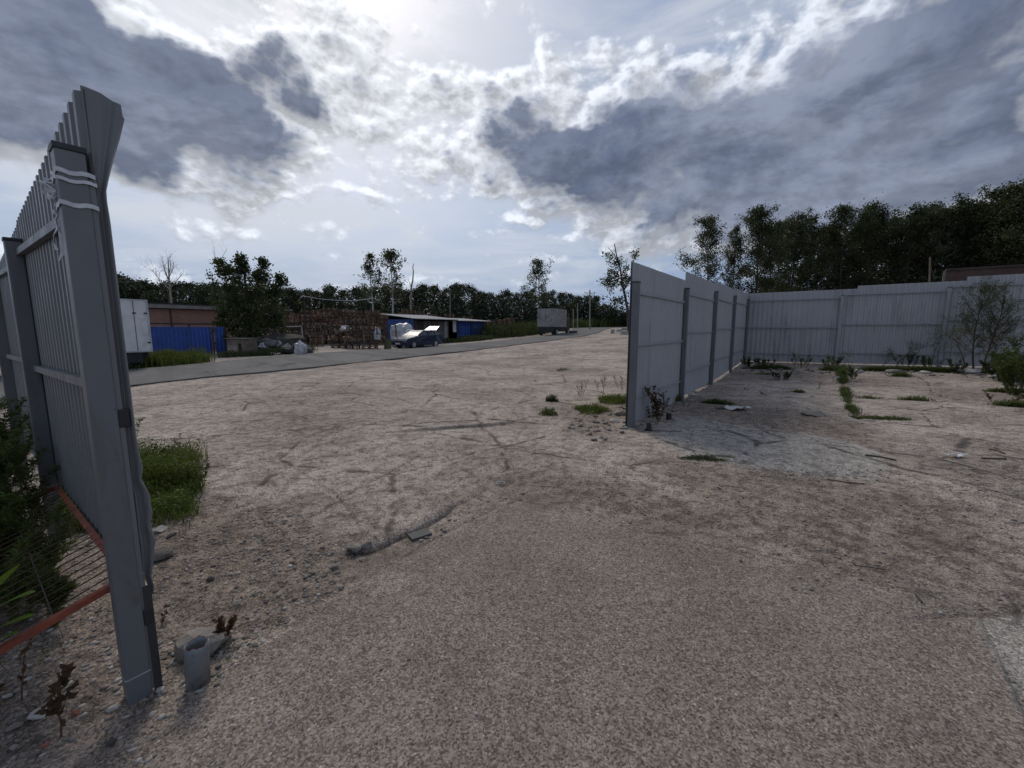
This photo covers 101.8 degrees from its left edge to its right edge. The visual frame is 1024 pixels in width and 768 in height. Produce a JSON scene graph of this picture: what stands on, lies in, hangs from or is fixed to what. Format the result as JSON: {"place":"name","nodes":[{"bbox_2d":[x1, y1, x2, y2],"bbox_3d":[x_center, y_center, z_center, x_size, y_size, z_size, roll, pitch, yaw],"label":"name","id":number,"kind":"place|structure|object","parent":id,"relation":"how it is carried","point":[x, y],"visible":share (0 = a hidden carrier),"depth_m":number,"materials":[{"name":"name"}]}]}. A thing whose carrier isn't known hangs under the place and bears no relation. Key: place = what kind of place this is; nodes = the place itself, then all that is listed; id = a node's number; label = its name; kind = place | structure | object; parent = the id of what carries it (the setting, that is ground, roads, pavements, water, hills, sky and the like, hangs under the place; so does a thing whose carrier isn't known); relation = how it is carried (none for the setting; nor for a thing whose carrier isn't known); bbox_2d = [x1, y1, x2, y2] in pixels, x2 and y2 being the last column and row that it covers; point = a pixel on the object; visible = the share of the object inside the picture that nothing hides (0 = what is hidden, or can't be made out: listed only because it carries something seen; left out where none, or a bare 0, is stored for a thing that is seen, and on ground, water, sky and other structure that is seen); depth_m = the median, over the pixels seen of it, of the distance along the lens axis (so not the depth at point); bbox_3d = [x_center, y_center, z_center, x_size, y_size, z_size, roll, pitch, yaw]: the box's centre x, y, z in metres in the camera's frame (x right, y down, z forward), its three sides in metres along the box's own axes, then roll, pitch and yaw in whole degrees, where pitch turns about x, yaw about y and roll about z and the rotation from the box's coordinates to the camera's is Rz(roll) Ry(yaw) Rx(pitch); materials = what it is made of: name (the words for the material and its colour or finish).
{"place":"outdoors","nodes":[
{"label":"outdoors","id":0,"kind":"place"},
{"bbox_2d":[60,431,220,539],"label":"grass","id":1,"kind":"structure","parent":0,"point":[167,495],"depth_m":4.04,"materials":[{"name":"plant"}]},
{"bbox_2d":[0,496,340,767],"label":"gravel","id":2,"kind":"structure","parent":0,"point":[104,752],"depth_m":2.15,"materials":[{"name":"gravel"}]},
{"bbox_2d":[224,338,257,354],"bbox_3d":[-16.828,-2.336,25.938,1.606,1.060,1.027,3,8,21],"label":"dog kennel","id":3,"kind":"object","parent":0,"point":[242,344],"visible":0.79,"depth_m":25.55,"materials":[{"name":"grey wood"}]},
{"bbox_2d":[0,327,626,406],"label":"road","id":4,"kind":"structure","parent":0,"point":[148,376],"depth_m":20.06,"materials":[{"name":"asphalt"}]},
{"bbox_2d":[391,326,442,347],"bbox_3d":[-8.003,-4.010,35.402,1.866,1.826,4.638,4,9,30],"label":"parked car","id":5,"kind":"object","parent":4,"relation":"on","point":[429,335],"visible":0.94,"depth_m":34.87,"materials":[{"name":"blue paint"}]},
{"bbox_2d":[537,308,571,334],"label":"box truck","id":6,"kind":"object","parent":4,"relation":"on","point":[554,321],"visible":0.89,"depth_m":47.59,"materials":[{"name":"grey metal"}]},
{"bbox_2d":[254,488,526,602],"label":"gravel","id":7,"kind":"structure","parent":0,"point":[341,587],"depth_m":2.87,"materials":[{"name":"gravel"}]},
{"bbox_2d":[0,328,1023,767],"bbox_3d":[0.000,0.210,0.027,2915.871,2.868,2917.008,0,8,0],"label":"ground","id":8,"kind":"structure","parent":0,"point":[496,588],"depth_m":2.68,"materials":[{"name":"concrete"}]},
{"bbox_2d":[0,516,28,586],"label":"tall weed","id":9,"kind":"object","parent":8,"relation":"on","point":[16,525],"visible":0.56,"depth_m":2.45,"materials":[{"name":"green plant"}]},
{"bbox_2d":[0,638,32,705],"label":"red weed","id":10,"kind":"object","parent":8,"relation":"on","point":[24,651],"visible":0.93,"depth_m":1.80,"materials":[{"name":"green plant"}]},
{"bbox_2d":[0,395,32,464],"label":"tall weed","id":11,"kind":"object","parent":8,"relation":"on","point":[3,403],"visible":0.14,"depth_m":3.41,"materials":[{"name":"green plant"}]},
{"bbox_2d":[0,397,33,497],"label":"tall weed","id":12,"kind":"object","parent":8,"relation":"on","point":[17,407],"visible":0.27,"depth_m":3.00,"materials":[{"name":"green plant"}]},
{"bbox_2d":[0,413,34,493],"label":"tall weed","id":13,"kind":"object","parent":8,"relation":"on","point":[5,427],"visible":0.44,"depth_m":2.99,"materials":[{"name":"green plant"}]},
{"bbox_2d":[0,564,35,638],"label":"broadleaf plant","id":14,"kind":"object","parent":8,"relation":"on","point":[5,576],"visible":1,"depth_m":1.56,"materials":[{"name":"green plant"}]},
{"bbox_2d":[0,397,38,494],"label":"tall weed","id":15,"kind":"object","parent":8,"relation":"on","point":[18,469],"visible":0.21,"depth_m":3.13,"materials":[{"name":"green plant"}]},
{"bbox_2d":[0,424,41,525],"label":"tall weed","id":16,"kind":"object","parent":8,"relation":"on","point":[7,457],"visible":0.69,"depth_m":2.78,"materials":[{"name":"green plant"}]},
{"bbox_2d":[0,491,47,581],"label":"tall weed","id":17,"kind":"object","parent":8,"relation":"on","point":[6,516],"visible":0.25,"depth_m":2.51,"materials":[{"name":"green plant"}]},
{"bbox_2d":[0,536,56,622],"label":"tall weed","id":18,"kind":"object","parent":8,"relation":"on","point":[11,604],"visible":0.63,"depth_m":2.26,"materials":[{"name":"green plant"}]},
{"bbox_2d":[0,446,63,554],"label":"tall weed","id":19,"kind":"object","parent":8,"relation":"on","point":[35,499],"visible":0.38,"depth_m":2.81,"materials":[{"name":"green plant"}]},
{"bbox_2d":[26,708,46,719],"bbox_3d":[-1.976,1.381,1.745,0.081,0.032,0.060,0,8,0],"label":"stone","id":20,"kind":"object","parent":8,"relation":"on","point":[31,716],"visible":0.59,"depth_m":1.72,"materials":[{"name":"stone"}]},
{"bbox_2d":[7,499,79,581],"bbox_3d":[-2.806,0.991,2.481,0.339,0.614,0.255,0,8,0],"label":"tall weed","id":21,"kind":"object","parent":8,"relation":"on","point":[50,549],"visible":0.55,"depth_m":2.48,"materials":[{"name":"green plant"}]},
{"bbox_2d":[26,562,79,625],"bbox_3d":[-2.515,1.145,2.294,0.238,0.371,0.196,0,8,0],"label":"tall weed","id":22,"kind":"object","parent":8,"relation":"on","point":[58,593],"visible":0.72,"depth_m":2.26,"materials":[{"name":"green plant"}]},
{"bbox_2d":[0,485,109,654],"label":"panel","id":23,"kind":"object","parent":8,"relation":"on","point":[22,637],"visible":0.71,"depth_m":1.94,"materials":[{"name":"red metal"}]},
{"bbox_2d":[33,662,78,736],"bbox_3d":[-1.779,1.270,1.640,0.093,0.294,0.136,-3,8,-24],"label":"red weed","id":24,"kind":"object","parent":8,"relation":"on","point":[53,706],"visible":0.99,"depth_m":1.64,"materials":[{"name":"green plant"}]},
{"bbox_2d":[0,85,162,705],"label":"metal fence","id":25,"kind":"object","parent":8,"relation":"on","point":[64,365],"visible":0.92,"depth_m":1.77,"materials":[{"name":"grey metal"}]},
{"bbox_2d":[38,165,98,260],"bbox_3d":[-1.667,-0.636,1.576,0.128,0.331,0.140,6,9,36],"label":"tape tie","id":26,"kind":"object","parent":25,"relation":"attached to","point":[46,184],"visible":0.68,"depth_m":1.55,"materials":[{"name":"plastic"}]},
{"bbox_2d":[120,299,152,366],"bbox_3d":[-17.176,-1.720,14.750,2.180,2.750,6.329,6,9,36],"label":"box truck","id":27,"kind":"object","parent":8,"relation":"on","point":[137,329],"visible":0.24,"depth_m":16.29,"materials":[{"name":"white paint"}]},
{"bbox_2d":[137,253,186,302],"bbox_3d":[-32.673,-8.091,39.398,4.778,9.159,2.438,2,8,12],"label":"bare tree","id":28,"kind":"object","parent":8,"relation":"on","point":[168,278],"visible":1,"depth_m":39.02,"materials":[{"name":"plant"}]},
{"bbox_2d":[153,547,173,562],"bbox_3d":[-2.493,1.208,2.913,0.190,0.065,0.161,4,8,28],"label":"stone","id":29,"kind":"object","parent":8,"relation":"on","point":[163,554],"visible":0.57,"depth_m":2.90,"materials":[{"name":"stone"}]},
{"bbox_2d":[134,345,216,367],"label":"verge grass","id":30,"kind":"structure","parent":8,"relation":"on","point":[163,357],"depth_m":18.28,"materials":[{"name":"green plant"}]},
{"bbox_2d":[168,438,206,486],"bbox_3d":[-3.219,0.813,4.101,0.335,0.561,0.202,0,8,0],"label":"weed","id":31,"kind":"object","parent":8,"relation":"on","point":[197,470],"visible":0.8,"depth_m":4.10,"materials":[{"name":"green plant"}]},
{"bbox_2d":[150,327,226,354],"bbox_3d":[-21.219,-2.349,22.746,0.120,1.920,9.830,6,9,36],"label":"blue fence","id":32,"kind":"object","parent":8,"relation":"on","point":[185,339],"visible":0.28,"depth_m":25.11,"materials":[{"name":"metal"}]},
{"bbox_2d":[148,295,243,349],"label":"brick building","id":33,"kind":"structure","parent":8,"relation":"on","point":[168,314],"depth_m":29.81,"materials":[{"name":"brown brick"}]},
{"bbox_2d":[182,462,211,486],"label":"weed","id":34,"kind":"object","parent":8,"relation":"on","point":[190,476],"visible":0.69,"depth_m":4.18,"materials":[{"name":"green plant"}]},
{"bbox_2d":[183,635,210,691],"bbox_3d":[-1.422,1.275,1.881,0.101,0.241,0.097,0,8,0],"label":"pipe stub","id":35,"kind":"object","parent":8,"relation":"on","point":[197,663],"visible":0.81,"depth_m":1.85,"materials":[{"name":"grey paint"}]},
{"bbox_2d":[174,627,233,663],"bbox_3d":[-1.561,1.304,2.101,0.240,0.138,0.222,0,8,0],"label":"stone","id":36,"kind":"object","parent":8,"relation":"on","point":[216,640],"visible":0.61,"depth_m":2.06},
{"bbox_2d":[211,614,236,641],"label":"red weed","id":37,"kind":"object","parent":8,"relation":"on","point":[220,627],"visible":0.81,"depth_m":2.13,"materials":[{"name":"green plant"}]},
{"bbox_2d":[205,240,301,346],"bbox_3d":[-18.062,-5.859,28.440,5.798,8.550,5.832,0,8,0],"label":"maple tree","id":38,"kind":"object","parent":8,"relation":"on","point":[245,307],"visible":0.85,"depth_m":28.18,"materials":[{"name":"green plant"}]},
{"bbox_2d":[209,345,318,357],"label":"verge grass","id":39,"kind":"structure","parent":8,"relation":"on","point":[234,354],"depth_m":24.73,"materials":[{"name":"green plant"}]},
{"bbox_2d":[253,332,312,352],"bbox_3d":[-16.006,-2.799,28.506,5.201,1.509,2.614,0,8,0],"label":"scrap mound","id":40,"kind":"object","parent":8,"relation":"on","point":[290,339],"visible":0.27,"depth_m":27.87,"materials":[{"name":"metal"}]},
{"bbox_2d":[294,341,306,353],"bbox_3d":[-13.285,-2.275,26.107,0.708,0.895,0.752,0,8,0],"label":"white bulk bag","id":41,"kind":"object","parent":8,"relation":"on","point":[300,347],"visible":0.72,"depth_m":25.90,"materials":[{"name":"fabric"}]},
{"bbox_2d":[346,543,361,552],"bbox_3d":[-1.143,1.188,3.014,0.119,0.058,0.094,5,9,35],"label":"stone","id":42,"kind":"object","parent":8,"relation":"on","point":[354,547],"visible":1,"depth_m":2.98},
{"bbox_2d":[349,325,385,348],"bbox_3d":[-11.664,-3.740,33.480,3.453,1.974,0.135,2,8,17],"label":"pole frame","id":43,"kind":"object","parent":8,"relation":"on","point":[370,342],"visible":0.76,"depth_m":33.41,"materials":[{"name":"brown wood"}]},
{"bbox_2d":[353,251,384,309],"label":"birch tree","id":44,"kind":"object","parent":8,"relation":"on","point":[368,267],"visible":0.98,"depth_m":58.34,"materials":[{"name":"green plant"}]},
{"bbox_2d":[117,271,622,329],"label":"wood","id":45,"kind":"object","parent":8,"relation":"on","point":[147,290],"visible":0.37,"depth_m":103.32,"materials":[{"name":"plant"}]},
{"bbox_2d":[369,248,407,313],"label":"birch tree","id":46,"kind":"object","parent":8,"relation":"on","point":[389,256],"visible":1,"depth_m":58.29,"materials":[{"name":"green plant"}]},
{"bbox_2d":[265,308,517,343],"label":"pallet stacks","id":47,"kind":"object","parent":8,"relation":"on","point":[369,315],"visible":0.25,"depth_m":46.41,"materials":[{"name":"brown wood"}]},
{"bbox_2d":[164,287,629,335],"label":"thicket","id":48,"kind":"object","parent":8,"relation":"on","point":[525,314],"visible":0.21,"depth_m":98.94,"materials":[{"name":"plant"}]},
{"bbox_2d":[390,323,412,346],"bbox_3d":[-9.638,-4.411,37.216,2.474,2.138,1.877,0,8,0],"label":"white bulk bag","id":49,"kind":"object","parent":8,"relation":"on","point":[401,328],"visible":0.39,"depth_m":36.65,"materials":[{"name":"plastic"}]},
{"bbox_2d":[407,528,431,540],"bbox_3d":[-0.724,1.179,3.263,0.165,0.024,0.096,-6,9,-38],"label":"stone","id":50,"kind":"object","parent":8,"relation":"on","point":[418,534],"visible":1,"depth_m":3.25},
{"bbox_2d":[382,314,491,339],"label":"blue shed","id":51,"kind":"structure","parent":8,"relation":"on","point":[453,327],"depth_m":43.22,"materials":[{"name":"paint"}]},
{"bbox_2d":[456,321,469,337],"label":"blue door","id":52,"kind":"structure","parent":51,"relation":"in","point":[464,325],"depth_m":45.07,"materials":[{"name":"paint"}]},
{"bbox_2d":[442,334,497,343],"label":"verge grass","id":53,"kind":"structure","parent":8,"relation":"on","point":[469,338],"depth_m":41.54,"materials":[{"name":"green plant"}]},
{"bbox_2d":[456,320,550,338],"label":"bushes","id":54,"kind":"object","parent":8,"relation":"on","point":[523,329],"visible":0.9,"depth_m":47.69,"materials":[{"name":"green plant"}]},
{"bbox_2d":[519,256,553,308],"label":"round tree","id":55,"kind":"object","parent":8,"relation":"on","point":[538,268],"visible":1,"depth_m":69.90,"materials":[{"name":"green plant"}]},
{"bbox_2d":[538,406,557,415],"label":"grass tuft","id":56,"kind":"object","parent":8,"relation":"on","point":[546,411],"visible":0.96,"depth_m":7.86,"materials":[{"name":"green plant"}]},
{"bbox_2d":[571,402,611,414],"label":"grass tuft","id":57,"kind":"object","parent":8,"relation":"on","point":[593,409],"visible":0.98,"depth_m":8.13,"materials":[{"name":"plant"}]},
{"bbox_2d":[570,317,625,327],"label":"tall grass","id":58,"kind":"structure","parent":8,"relation":"on","point":[583,323],"depth_m":95.96,"materials":[{"name":"green plant"}]},
{"bbox_2d":[598,393,625,404],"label":"grass tuft","id":59,"kind":"object","parent":8,"relation":"on","point":[610,399],"visible":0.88,"depth_m":9.17,"materials":[{"name":"plant"}]},
{"bbox_2d":[597,244,640,330],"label":"leaning tree","id":60,"kind":"object","parent":8,"relation":"on","point":[623,275],"visible":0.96,"depth_m":43.93,"materials":[{"name":"green plant"}]},
{"bbox_2d":[643,386,669,419],"bbox_3d":[2.539,0.332,7.326,0.466,0.675,0.306,1,8,9],"label":"dark weed","id":61,"kind":"object","parent":8,"relation":"on","point":[655,400],"visible":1,"depth_m":7.30,"materials":[{"name":"brown plant"}]},
{"bbox_2d":[625,262,749,427],"bbox_3d":[5.659,-1.404,11.662,0.133,3.040,12.544,6,9,36],"label":"metal fence","id":62,"kind":"object","parent":8,"relation":"on","point":[688,334],"visible":0.88,"depth_m":8.95,"materials":[{"name":"grey metal"}]},
{"bbox_2d":[677,453,716,461],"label":"creeping weed","id":63,"kind":"object","parent":8,"relation":"on","point":[699,457],"visible":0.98,"depth_m":5.21,"materials":[{"name":"green plant"}]},
{"bbox_2d":[673,213,731,283],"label":"birch tree","id":64,"kind":"object","parent":8,"relation":"on","point":[709,224],"visible":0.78,"depth_m":44.19,"materials":[{"name":"green plant"}]},
{"bbox_2d":[719,222,751,289],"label":"birch tree","id":65,"kind":"object","parent":8,"relation":"on","point":[730,280],"visible":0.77,"depth_m":45.51,"materials":[{"name":"green plant"}]},
{"bbox_2d":[731,226,793,292],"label":"birch tree","id":66,"kind":"object","parent":8,"relation":"on","point":[760,263],"visible":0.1,"depth_m":56.56,"materials":[{"name":"green plant"}]},
{"bbox_2d":[724,200,801,293],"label":"birch tree","id":67,"kind":"object","parent":8,"relation":"on","point":[759,225],"visible":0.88,"depth_m":43.12,"materials":[{"name":"green plant"}]},
{"bbox_2d":[752,216,796,292],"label":"birch tree","id":68,"kind":"object","parent":8,"relation":"on","point":[780,224],"visible":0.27,"depth_m":48.63,"materials":[{"name":"green plant"}]},
{"bbox_2d":[556,363,1023,420],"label":"grass","id":69,"kind":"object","parent":8,"relation":"on","point":[845,392],"visible":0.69,"depth_m":10.19,"materials":[{"name":"green plant"}]},
{"bbox_2d":[767,206,822,291],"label":"birch tree","id":70,"kind":"object","parent":8,"relation":"on","point":[794,249],"visible":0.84,"depth_m":43.02,"materials":[{"name":"green plant"}]},
{"bbox_2d":[785,209,839,290],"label":"birch tree","id":71,"kind":"object","parent":8,"relation":"on","point":[813,229],"visible":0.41,"depth_m":44.21,"materials":[{"name":"green plant"}]},
{"bbox_2d":[801,410,824,416],"bbox_3d":[5.636,0.560,7.802,0.408,0.138,0.357,-1,8,-11],"label":"slab fragment","id":72,"kind":"object","parent":8,"relation":"on","point":[815,413],"visible":0.85,"depth_m":7.71,"materials":[{"name":"concrete"}]},
{"bbox_2d":[812,225,848,289],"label":"birch tree","id":73,"kind":"object","parent":8,"relation":"on","point":[831,261],"visible":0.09,"depth_m":46.48,"materials":[{"name":"green plant"}]},
{"bbox_2d":[825,352,851,380],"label":"weed","id":74,"kind":"object","parent":8,"relation":"on","point":[837,370],"visible":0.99,"depth_m":11.82,"materials":[{"name":"green plant"}]},
{"bbox_2d":[803,201,881,289],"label":"birch tree","id":75,"kind":"object","parent":8,"relation":"on","point":[845,215],"visible":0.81,"depth_m":42.28,"materials":[{"name":"green plant"}]},
{"bbox_2d":[747,263,970,292],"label":"undergrowth","id":76,"kind":"object","parent":8,"relation":"on","point":[854,286],"visible":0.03,"depth_m":42.60,"materials":[{"name":"green plant"}]},
{"bbox_2d":[831,211,895,285],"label":"birch tree","id":77,"kind":"object","parent":8,"relation":"on","point":[858,254],"visible":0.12,"depth_m":44.14,"materials":[{"name":"green plant"}]},
{"bbox_2d":[825,192,908,287],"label":"birch tree","id":78,"kind":"object","parent":8,"relation":"on","point":[880,238],"visible":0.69,"depth_m":41.91,"materials":[{"name":"green plant"}]},
{"bbox_2d":[746,274,1023,366],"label":"metal fence","id":79,"kind":"object","parent":8,"relation":"on","point":[866,324],"visible":0.82,"depth_m":14.34,"materials":[{"name":"grey metal"}]},
{"bbox_2d":[875,210,914,282],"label":"birch tree","id":80,"kind":"object","parent":8,"relation":"on","point":[897,221],"visible":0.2,"depth_m":43.82,"materials":[{"name":"green plant"}]},
{"bbox_2d":[890,351,919,366],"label":"weed","id":81,"kind":"object","parent":8,"relation":"on","point":[909,358],"visible":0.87,"depth_m":13.59,"materials":[{"name":"green plant"}]},
{"bbox_2d":[870,202,952,284],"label":"birch tree","id":82,"kind":"object","parent":8,"relation":"on","point":[916,218],"visible":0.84,"depth_m":41.03,"materials":[{"name":"green plant"}]},
{"bbox_2d":[896,337,947,366],"bbox_3d":[12.829,-0.980,13.190,1.365,1.122,0.775,0,8,0],"label":"dry branch","id":83,"kind":"object","parent":8,"relation":"on","point":[909,348],"visible":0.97,"depth_m":13.16,"materials":[{"name":"brown plant"}]},
{"bbox_2d":[898,199,966,282],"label":"birch tree","id":84,"kind":"object","parent":8,"relation":"on","point":[935,205],"visible":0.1,"depth_m":42.40,"materials":[{"name":"green plant"}]},
{"bbox_2d":[920,355,945,365],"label":"weed","id":85,"kind":"object","parent":8,"relation":"on","point":[923,362],"visible":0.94,"depth_m":13.11,"materials":[{"name":"green plant"}]},
{"bbox_2d":[905,203,988,282],"bbox_3d":[42.282,-11.491,40.891,6.206,11.833,5.241,2,8,12],"label":"birch tree","id":86,"kind":"object","parent":8,"relation":"on","point":[943,222],"visible":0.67,"depth_m":39.98,"materials":[{"name":"green plant"}]},
{"bbox_2d":[905,190,1011,279],"bbox_3d":[42.899,-12.155,40.664,6.879,13.153,5.202,5,9,33],"label":"birch tree","id":87,"kind":"object","parent":8,"relation":"on","point":[966,203],"visible":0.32,"depth_m":39.61,"materials":[{"name":"green plant"}]},
{"bbox_2d":[947,358,969,373],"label":"weed","id":88,"kind":"object","parent":8,"relation":"on","point":[955,366],"visible":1,"depth_m":12.19,"materials":[{"name":"green plant"}]},
{"bbox_2d":[935,322,1003,364],"bbox_3d":[13.029,-1.038,12.023,1.681,1.486,0.980,0,8,0],"label":"twiggy bush","id":89,"kind":"object","parent":8,"relation":"on","point":[950,335],"visible":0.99,"depth_m":12.04,"materials":[{"name":"green plant"}]},
{"bbox_2d":[923,273,1019,368],"bbox_3d":[13.651,-1.759,12.010,2.047,2.883,1.765,3,8,20],"label":"twiggy bush","id":90,"kind":"object","parent":8,"relation":"on","point":[984,290],"visible":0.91,"depth_m":12.10,"materials":[{"name":"green plant"}]},
{"bbox_2d":[942,264,1023,281],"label":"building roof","id":91,"kind":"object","parent":8,"relation":"on","point":[958,274],"visible":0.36,"depth_m":19.36,"materials":[{"name":"metal"}]},
{"bbox_2d":[946,199,1023,267],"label":"birch tree","id":92,"kind":"object","parent":8,"relation":"on","point":[971,231],"visible":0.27,"depth_m":38.76,"materials":[{"name":"green plant"}]},
{"bbox_2d":[953,181,1023,266],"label":"birch tree","id":93,"kind":"object","parent":8,"relation":"on","point":[1007,207],"visible":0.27,"depth_m":37.14,"materials":[{"name":"green plant"}]},
{"bbox_2d":[958,174,1022,267],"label":"birch tree","id":94,"kind":"object","parent":8,"relation":"on","point":[986,253],"visible":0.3,"depth_m":37.60,"materials":[{"name":"green plant"}]},
{"bbox_2d":[958,281,1023,372],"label":"twiggy bush","id":95,"kind":"object","parent":8,"relation":"on","point":[1004,332],"visible":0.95,"depth_m":11.81,"materials":[{"name":"green plant"}]},
{"bbox_2d":[975,178,1023,265],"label":"birch tree","id":96,"kind":"object","parent":8,"relation":"on","point":[1006,236],"visible":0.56,"depth_m":36.02,"materials":[{"name":"green plant"}]},
{"bbox_2d":[978,351,1022,381],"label":"leafy bush","id":97,"kind":"object","parent":8,"relation":"on","point":[987,366],"visible":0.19,"depth_m":10.80,"materials":[{"name":"green plant"}]},
{"bbox_2d":[985,346,1023,395],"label":"leafy bush","id":98,"kind":"object","parent":8,"relation":"on","point":[1006,376],"visible":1,"depth_m":9.18,"materials":[{"name":"green plant"}]},
{"bbox_2d":[1005,336,1023,361],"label":"leafy bush","id":99,"kind":"object","parent":8,"relation":"on","point":[1015,344],"visible":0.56,"depth_m":9.75,"materials":[{"name":"green plant"}]},
{"bbox_2d":[0,0,1023,326],"label":"sky","id":100,"kind":"structure","parent":0,"point":[471,140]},
{"bbox_2d":[567,384,709,441],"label":"gravel","id":101,"kind":"structure","parent":0,"point":[623,427],"depth_m":7.12,"materials":[{"name":"gravel"}]},
{"bbox_2d":[587,405,1023,628],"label":"gravel","id":102,"kind":"structure","parent":0,"point":[861,579],"depth_m":3.67,"materials":[{"name":"gravel"}]},
{"bbox_2d":[744,367,1018,378],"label":"gravel","id":103,"kind":"structure","parent":0,"point":[912,371],"depth_m":12.81,"materials":[{"name":"gravel"}]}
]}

